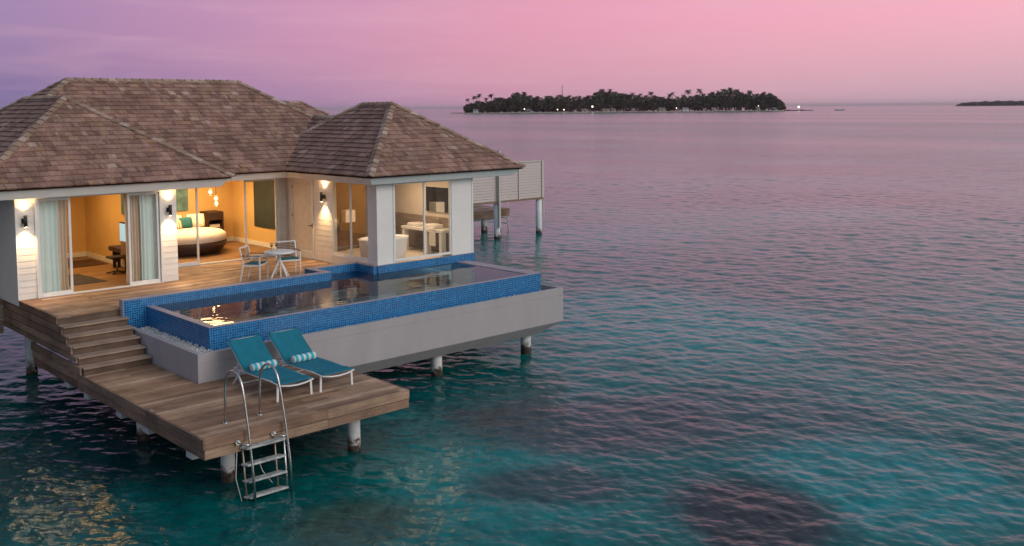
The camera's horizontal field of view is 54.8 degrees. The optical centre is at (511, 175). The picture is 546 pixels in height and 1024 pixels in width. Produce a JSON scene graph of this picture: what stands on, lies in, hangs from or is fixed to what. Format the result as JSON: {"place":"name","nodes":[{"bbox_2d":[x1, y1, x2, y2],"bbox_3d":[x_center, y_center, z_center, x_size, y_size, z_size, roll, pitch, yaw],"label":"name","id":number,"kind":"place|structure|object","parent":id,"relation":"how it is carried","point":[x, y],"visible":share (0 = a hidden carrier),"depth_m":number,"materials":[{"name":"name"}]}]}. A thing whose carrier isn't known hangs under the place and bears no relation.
{"place":"outdoors","nodes":[
{"label":"outdoors","id":0,"kind":"place"},
{"bbox_2d":[0,77,525,327],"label":"villa","id":1,"kind":"object","parent":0,"point":[91,150],"visible":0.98,"depth_m":28.12,"materials":[{"name":"brown wood"}]},
{"bbox_2d":[22,215,27,226],"bbox_3d":[-11.315,1.070,22.936,0.110,0.274,0.146,-4,5,-43],"label":"wall lamp","id":2,"kind":"object","parent":1,"relation":"attached to","point":[24,221],"visible":1,"depth_m":22.89,"materials":[{"name":"black metal"}]},
{"bbox_2d":[39,200,60,292],"bbox_3d":[-11.072,1.707,23.541,0.510,2.300,0.067,-4,5,-43],"label":"curtain","id":3,"kind":"object","parent":1,"relation":"hanging from","point":[49,245],"visible":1,"depth_m":23.56,"materials":[{"name":"white fabric"}]},
{"bbox_2d":[36,197,73,296],"bbox_3d":[-10.895,1.702,23.525,0.770,2.310,0.045,-4,5,-43],"label":"sliding door","id":4,"kind":"structure","parent":1,"relation":"in","point":[71,290],"depth_m":23.60,"materials":[{"name":"white glass"}]},
{"bbox_2d":[57,200,68,290],"bbox_3d":[-10.930,1.686,23.835,0.380,2.300,0.103,-4,5,-43],"label":"curtain","id":5,"kind":"object","parent":1,"relation":"hanging from","point":[62,244],"visible":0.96,"depth_m":23.88,"materials":[{"name":"beige fabric"}]},
{"bbox_2d":[68,274,105,285],"bbox_3d":[-11.521,2.736,25.735,1.300,0.012,1.700,-4,5,-43],"label":"rug","id":6,"kind":"object","parent":1,"relation":"on","point":[79,279],"visible":0.43,"depth_m":25.64,"materials":[{"name":"brown fabric"}]},
{"bbox_2d":[68,259,106,268],"bbox_3d":[-12.659,2.567,28.356,1.600,0.010,1.300,-4,5,-43],"label":"floor mat","id":7,"kind":"object","parent":1,"relation":"on","point":[84,263],"visible":0.43,"depth_m":28.50,"materials":[{"name":"brown carpet"}]},
{"bbox_2d":[106,241,125,274],"bbox_3d":[-10.708,2.230,26.748,0.526,0.845,0.523,-4,5,-43],"label":"swivel chair","id":8,"kind":"object","parent":1,"relation":"on","point":[123,251],"visible":0.85,"depth_m":26.73,"materials":[{"name":"black metal"}]},
{"bbox_2d":[108,245,125,269],"bbox_3d":[-10.869,2.308,27.476,0.340,0.618,1.000,-4,5,-43],"label":"desk","id":9,"kind":"object","parent":1,"relation":"on","point":[115,249],"visible":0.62,"depth_m":27.64,"materials":[{"name":"brown wood"}]},
{"bbox_2d":[119,222,125,241],"bbox_3d":[-10.783,1.620,27.581,0.070,0.580,0.800,-4,5,-43],"label":"television","id":10,"kind":"object","parent":1,"relation":"attached to","point":[122,231],"visible":0.37,"depth_m":27.68,"materials":[{"name":"blue glass"}]},
{"bbox_2d":[121,194,124,214],"bbox_3d":[-10.794,0.760,27.553,0.035,0.700,0.550,-4,5,-43],"label":"picture","id":11,"kind":"object","parent":1,"relation":"attached to","point":[122,204],"visible":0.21,"depth_m":27.66},
{"bbox_2d":[124,194,141,283],"bbox_3d":[-9.601,1.593,25.061,0.440,2.300,0.105,-4,5,-43],"label":"curtain","id":12,"kind":"object","parent":1,"relation":"hanging from","point":[135,227],"visible":0.84,"depth_m":25.06,"materials":[{"name":"beige fabric"}]},
{"bbox_2d":[126,192,160,284],"bbox_3d":[-9.318,1.591,24.982,0.790,2.310,0.045,-4,5,-43],"label":"sliding door","id":13,"kind":"structure","parent":1,"relation":"in","point":[145,193],"depth_m":24.95,"materials":[{"name":"white glass"}]},
{"bbox_2d":[139,194,157,279],"bbox_3d":[-9.271,1.580,25.204,0.440,2.300,0.067,-4,5,-43],"label":"curtain","id":14,"kind":"object","parent":1,"relation":"hanging from","point":[147,203],"visible":1,"depth_m":25.20,"materials":[{"name":"white fabric"}]},
{"bbox_2d":[0,255,332,375],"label":"terrace","id":15,"kind":"structure","parent":1,"relation":"attached to","point":[35,320],"depth_m":23.39,"materials":[{"name":"brown wood"}]},
{"bbox_2d":[239,245,267,281],"bbox_3d":[-6.682,2.280,25.557,0.576,0.883,0.582,0,4,7],"label":"armchair","id":16,"kind":"object","parent":15,"relation":"on","point":[259,263],"visible":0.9,"depth_m":25.42,"materials":[{"name":"white metal"}]},
{"bbox_2d":[264,249,294,278],"bbox_3d":[-6.023,2.338,25.583,0.770,0.760,0.770,-4,5,-43],"label":"round table","id":17,"kind":"object","parent":15,"relation":"on","point":[278,252],"visible":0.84,"depth_m":25.46,"materials":[{"name":"white metal"}]},
{"bbox_2d":[274,240,300,276],"bbox_3d":[-5.980,2.222,26.336,0.582,0.883,0.576,-2,4,-27],"label":"armchair","id":18,"kind":"object","parent":15,"relation":"on","point":[295,258],"visible":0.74,"depth_m":26.41,"materials":[{"name":"white metal"}]},
{"bbox_2d":[166,205,171,215],"bbox_3d":[-8.770,0.891,25.288,0.110,0.274,0.146,-4,5,-43],"label":"wall lamp","id":19,"kind":"object","parent":1,"relation":"attached to","point":[169,208],"visible":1,"depth_m":25.24,"materials":[{"name":"black metal"}]},
{"bbox_2d":[176,189,187,210],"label":"wall panel","id":20,"kind":"structure","parent":1,"relation":"attached to","point":[181,199],"depth_m":32.00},
{"bbox_2d":[178,188,199,265],"bbox_3d":[-9.472,1.414,27.600,1.470,2.310,0.045,-4,5,-43],"label":"sliding door","id":21,"kind":"structure","parent":1,"relation":"in","point":[196,189],"depth_m":28.05,"materials":[{"name":"white glass"}]},
{"bbox_2d":[177,227,226,255],"bbox_3d":[-10.100,2.038,30.563,2.440,0.670,2.440,-4,5,-43],"label":"round bed","id":22,"kind":"object","parent":1,"relation":"on","point":[211,240],"visible":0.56,"depth_m":29.79,"materials":[{"name":"white fabric"}]},
{"bbox_2d":[177,220,181,229],"bbox_3d":[-10.490,1.554,30.719,0.140,0.300,0.460,-24,-13,41],"label":"pillow","id":23,"kind":"object","parent":22,"relation":"on","point":[179,224],"visible":0.37,"depth_m":30.77,"materials":[{"name":"beige fabric"}]},
{"bbox_2d":[179,217,192,227],"bbox_3d":[-10.270,1.495,31.081,0.420,0.360,0.140,-3,-11,-38],"label":"pillow","id":24,"kind":"object","parent":22,"relation":"on","point":[186,222],"visible":1,"depth_m":31.05,"materials":[{"name":"teal fabric"}]},
{"bbox_2d":[187,214,204,226],"bbox_3d":[-10.096,1.437,31.494,0.550,0.420,0.170,-2,-12,-28],"label":"pillow","id":25,"kind":"object","parent":22,"relation":"on","point":[201,221],"visible":0.74,"depth_m":31.46,"materials":[{"name":"fabric"}]},
{"bbox_2d":[200,210,223,229],"bbox_3d":[-9.834,1.728,32.361,0.540,1.098,0.600,-4,5,-43],"label":"bedside cabinet","id":26,"kind":"object","parent":1,"relation":"on","point":[213,218],"visible":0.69,"depth_m":32.20,"materials":[{"name":"brown wood"}]},
{"bbox_2d":[243,178,277,257],"bbox_3d":[-7.485,1.274,29.437,1.070,2.310,0.045,-4,5,-43],"label":"sliding door","id":27,"kind":"structure","parent":1,"relation":"in","point":[275,179],"depth_m":29.37,"materials":[{"name":"white glass"}]},
{"bbox_2d":[253,180,274,229],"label":"wall panel","id":28,"kind":"structure","parent":1,"relation":"attached to","point":[264,204],"depth_m":31.62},
{"bbox_2d":[288,178,314,259],"bbox_3d":[-6.293,1.257,29.384,0.132,2.387,1.370,-4,5,-43],"label":"side door","id":29,"kind":"structure","parent":1,"relation":"in","point":[300,191],"depth_m":29.37,"materials":[{"name":"wood"}]},
{"bbox_2d":[320,192,325,201],"bbox_3d":[-5.442,0.620,28.312,0.147,0.274,0.110,-4,5,-43],"label":"wall lamp","id":30,"kind":"object","parent":1,"relation":"attached to","point":[322,196],"visible":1,"depth_m":28.27,"materials":[{"name":"black metal"}]},
{"bbox_2d":[336,182,346,250],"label":"wall pier","id":31,"kind":"structure","parent":1,"relation":"on","point":[341,225],"depth_m":29.96,"materials":[{"name":"paint"}]},
{"bbox_2d":[341,209,354,222],"bbox_3d":[-5.023,1.238,30.061,0.350,0.360,0.375,-4,5,-43],"label":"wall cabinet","id":32,"kind":"object","parent":1,"relation":"attached to","point":[346,216],"depth_m":29.89,"materials":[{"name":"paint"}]},
{"bbox_2d":[331,181,367,260],"bbox_3d":[-4.499,1.238,27.498,0.045,2.120,1.830,-4,5,-43],"label":"bathroom window","id":33,"kind":"structure","parent":1,"relation":"in","point":[351,255],"depth_m":27.54,"materials":[{"name":"white glass"}]},
{"bbox_2d":[357,234,408,258],"bbox_3d":[-3.655,2.097,28.122,1.640,0.650,1.017,-4,5,-43],"label":"bathtub","id":34,"kind":"object","parent":1,"relation":"on","point":[401,243],"visible":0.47,"depth_m":27.95,"materials":[{"name":"ceramic"}]},
{"bbox_2d":[394,179,451,260],"bbox_3d":[-2.490,1.233,27.570,2.010,2.150,0.045,-4,5,-43],"label":"bathroom window","id":35,"kind":"structure","parent":1,"relation":"in","point":[424,255],"depth_m":27.63,"materials":[{"name":"white glass"}]},
{"bbox_2d":[401,218,448,256],"bbox_3d":[-2.498,1.799,29.547,0.560,1.033,2.000,-4,5,-43],"label":"vanity","id":36,"kind":"object","parent":1,"relation":"on","point":[441,230],"visible":0.88,"depth_m":29.22,"materials":[{"name":"ceramic"}]},
{"bbox_2d":[429,229,436,245],"bbox_3d":[-2.315,1.827,28.967,0.080,0.492,0.300,-4,5,-43],"label":"hand towel","id":37,"kind":"object","parent":36,"relation":"hanging from","point":[432,238],"visible":1,"depth_m":28.92,"materials":[{"name":"fabric"}]},
{"bbox_2d":[426,186,448,212],"bbox_3d":[-2.133,0.740,29.479,0.023,0.750,1.400,-4,5,-43],"label":"mirror","id":38,"kind":"object","parent":1,"relation":"attached to","point":[436,199],"visible":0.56,"depth_m":29.58,"materials":[{"name":"white mirror"}]},
{"bbox_2d":[0,105,1023,545],"bbox_3d":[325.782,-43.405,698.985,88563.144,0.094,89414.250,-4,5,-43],"label":"sea","id":39,"kind":"structure","parent":0,"point":[794,327],"depth_m":23.46,"materials":[{"name":"teal liquid"}]},
{"bbox_2d":[24,336,37,374],"bbox_3d":[-12.093,5.022,24.866,0.272,3.581,0.265,-4,5,-43],"label":"concrete pile","id":40,"kind":"object","parent":39,"relation":"in","point":[31,368],"visible":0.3,"depth_m":24.72,"materials":[{"name":"grey concrete"}]},
{"bbox_2d":[136,422,150,440],"bbox_3d":[-7.411,5.876,19.909,0.262,2.482,0.255,-4,5,-43],"label":"concrete pile","id":41,"kind":"object","parent":39,"relation":"in","point":[142,435],"visible":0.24,"depth_m":19.75,"materials":[{"name":"grey concrete"}]},
{"bbox_2d":[221,453,235,483],"bbox_3d":[-5.056,6.011,17.665,0.262,2.482,0.255,-4,5,-43],"label":"concrete pile","id":42,"kind":"object","parent":39,"relation":"in","point":[228,471],"visible":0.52,"depth_m":17.50,"materials":[{"name":"grey concrete"}]},
{"bbox_2d":[112,252,562,383],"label":"pool","id":43,"kind":"structure","parent":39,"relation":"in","point":[471,303],"depth_m":23.54,"materials":[{"name":"tile"}]},
{"bbox_2d":[347,420,360,451],"bbox_3d":[-3.052,5.893,19.176,0.262,2.482,0.255,-4,5,-43],"label":"concrete pile","id":44,"kind":"object","parent":39,"relation":"in","point":[353,437],"visible":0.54,"depth_m":19.01,"materials":[{"name":"grey concrete"}]},
{"bbox_2d":[32,350,408,460],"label":"swim deck","id":45,"kind":"structure","parent":44,"relation":"on","point":[187,415],"depth_m":18.42,"materials":[{"name":"brown wood"}]},
{"bbox_2d":[58,310,151,375],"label":"staircase","id":46,"kind":"structure","parent":45,"relation":"on","point":[118,331],"depth_m":21.07,"materials":[{"name":"brown wood"}]},
{"bbox_2d":[222,363,293,502],"bbox_3d":[-4.414,4.591,17.042,1.011,2.592,0.897,-4,5,-43],"label":"swim ladder","id":47,"kind":"object","parent":45,"relation":"attached to","point":[252,463],"visible":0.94,"depth_m":16.92,"materials":[{"name":"metal"}]},
{"bbox_2d":[227,334,313,401],"bbox_3d":[-4.696,3.722,19.136,0.775,0.856,2.036,-4,5,-44],"label":"sun lounger","id":48,"kind":"object","parent":45,"relation":"on","point":[248,350],"visible":0.9,"depth_m":19.39,"materials":[{"name":"teal fabric"}]},
{"bbox_2d":[250,359,277,371],"bbox_3d":[-4.857,3.722,19.306,0.540,0.155,0.172,-4,5,-44],"label":"rolled towel","id":49,"kind":"object","parent":48,"relation":"on","point":[258,366],"visible":0.94,"depth_m":19.22,"materials":[{"name":"fabric"}]},
{"bbox_2d":[268,327,353,391],"bbox_3d":[-4.033,3.675,19.747,0.775,0.856,2.036,-4,5,-45],"label":"sun lounger","id":50,"kind":"object","parent":45,"relation":"on","point":[289,343],"visible":0.88,"depth_m":19.95,"materials":[{"name":"teal fabric"}]},
{"bbox_2d":[291,351,316,362],"bbox_3d":[-4.197,3.675,19.916,0.172,0.155,0.540,3,5,44],"label":"rolled towel","id":51,"kind":"object","parent":50,"relation":"on","point":[303,357],"visible":1,"depth_m":19.84,"materials":[{"name":"fabric"}]},
{"bbox_2d":[431,356,442,376],"bbox_3d":[-1.858,5.562,24.498,0.293,2.402,0.285,-4,5,-43],"label":"concrete pile","id":52,"kind":"object","parent":39,"relation":"in","point":[436,367],"visible":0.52,"depth_m":24.32,"materials":[{"name":"grey concrete"}]},
{"bbox_2d":[481,218,487,231],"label":"concrete pile","id":53,"kind":"object","parent":39,"relation":"in","point":[483,225],"visible":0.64,"depth_m":52.72,"materials":[{"name":"white concrete"}]},
{"bbox_2d":[473,205,509,221],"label":"jetty","id":54,"kind":"object","parent":53,"relation":"on","point":[480,212],"visible":0.18,"depth_m":52.55,"materials":[{"name":"brown wood"}]},
{"bbox_2d":[501,197,508,228],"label":"jetty ladder","id":55,"kind":"object","parent":54,"relation":"hanging from","point":[506,217],"visible":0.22,"depth_m":53.90,"materials":[{"name":"white metal"}]},
{"bbox_2d":[494,203,499,238],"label":"concrete pile","id":56,"kind":"object","parent":39,"relation":"in","point":[496,232],"visible":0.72,"depth_m":49.71,"materials":[{"name":"white concrete"}]},
{"bbox_2d":[473,150,543,227],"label":"privacy screen","id":57,"kind":"object","parent":56,"relation":"on","point":[496,182],"visible":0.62,"depth_m":50.35,"materials":[{"name":"white wood"}]},
{"bbox_2d":[521,336,530,354],"bbox_3d":[0.382,5.400,26.636,0.293,2.402,0.285,-4,5,-43],"label":"concrete pile","id":58,"kind":"object","parent":39,"relation":"in","point":[526,345],"visible":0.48,"depth_m":26.46,"materials":[{"name":"grey concrete"}]},
{"bbox_2d":[536,199,541,233],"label":"concrete pile","id":59,"kind":"object","parent":39,"relation":"in","point":[538,216],"visible":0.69,"depth_m":51.71,"materials":[{"name":"white concrete"}]},
{"bbox_2d":[0,0,1023,109],"label":"sky","id":60,"kind":"structure","parent":0,"point":[320,54],"materials":[{"name":"pink"}]},
{"bbox_2d":[455,110,783,113],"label":"beach","id":61,"kind":"structure","parent":0,"point":[620,111],"depth_m":1294.44,"materials":[{"name":"beige sand"}]},
{"bbox_2d":[505,98,512,111],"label":"broadleaf tree","id":62,"kind":"object","parent":61,"relation":"on","point":[507,100],"visible":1,"depth_m":1262.56,"materials":[{"name":"green plant"}]},
{"bbox_2d":[511,95,520,111],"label":"broadleaf tree","id":63,"kind":"object","parent":61,"relation":"on","point":[516,97],"visible":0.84,"depth_m":1268.25,"materials":[{"name":"green plant"}]},
{"bbox_2d":[521,96,529,104],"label":"broadleaf tree","id":64,"kind":"object","parent":61,"relation":"on","point":[525,97],"visible":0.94,"depth_m":1269.42,"materials":[{"name":"green plant"}]},
{"bbox_2d":[599,89,603,111],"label":"palm tree","id":65,"kind":"object","parent":61,"relation":"on","point":[601,91],"visible":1,"depth_m":1289.98,"materials":[{"name":"green plant"}]},
{"bbox_2d":[601,108,609,111],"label":"beach house","id":66,"kind":"structure","parent":61,"relation":"on","point":[605,109],"depth_m":1283.92,"materials":[{"name":"grey wood"}]},
{"bbox_2d":[603,92,612,106],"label":"broadleaf tree","id":67,"kind":"object","parent":61,"relation":"on","point":[607,95],"visible":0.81,"depth_m":1304.07,"materials":[{"name":"green plant"}]},
{"bbox_2d":[463,90,785,112],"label":"island forest","id":68,"kind":"object","parent":61,"relation":"on","point":[621,103],"visible":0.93,"depth_m":1303.13,"materials":[{"name":"green plant"}]},
{"bbox_2d":[681,107,688,110],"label":"beach house","id":69,"kind":"structure","parent":61,"relation":"on","point":[684,108],"depth_m":1308.45,"materials":[{"name":"white wood"}]},
{"bbox_2d":[704,96,712,110],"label":"broadleaf tree","id":70,"kind":"object","parent":61,"relation":"on","point":[706,100],"visible":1,"depth_m":1323.76,"materials":[{"name":"green plant"}]},
{"bbox_2d":[732,89,738,99],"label":"palm tree","id":71,"kind":"object","parent":61,"relation":"on","point":[735,92],"visible":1,"depth_m":1330.30,"materials":[{"name":"green plant"}]},
{"bbox_2d":[738,92,747,110],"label":"broadleaf tree","id":72,"kind":"object","parent":61,"relation":"on","point":[741,95],"visible":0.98,"depth_m":1334.50,"materials":[{"name":"green plant"}]},
{"bbox_2d":[769,97,775,106],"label":"broadleaf tree","id":73,"kind":"object","parent":61,"relation":"on","point":[773,99],"visible":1,"depth_m":1343.11,"materials":[{"name":"green plant"}]},
{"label":"distant ground","id":74,"kind":"structure","parent":0,"visible":0},
{"bbox_2d":[956,100,1023,105],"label":"distant forest","id":75,"kind":"object","parent":74,"relation":"on","point":[1002,103],"visible":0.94,"depth_m":4201.72,"materials":[{"name":"green plant"}]},
{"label":"concrete pile","id":76,"kind":"object","parent":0,"visible":0},
{"bbox_2d":[283,100,329,114],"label":"neighbour villa","id":77,"kind":"object","parent":76,"relation":"on","point":[306,107],"visible":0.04,"depth_m":49.64,"materials":[{"name":"brown wood"}]}
]}

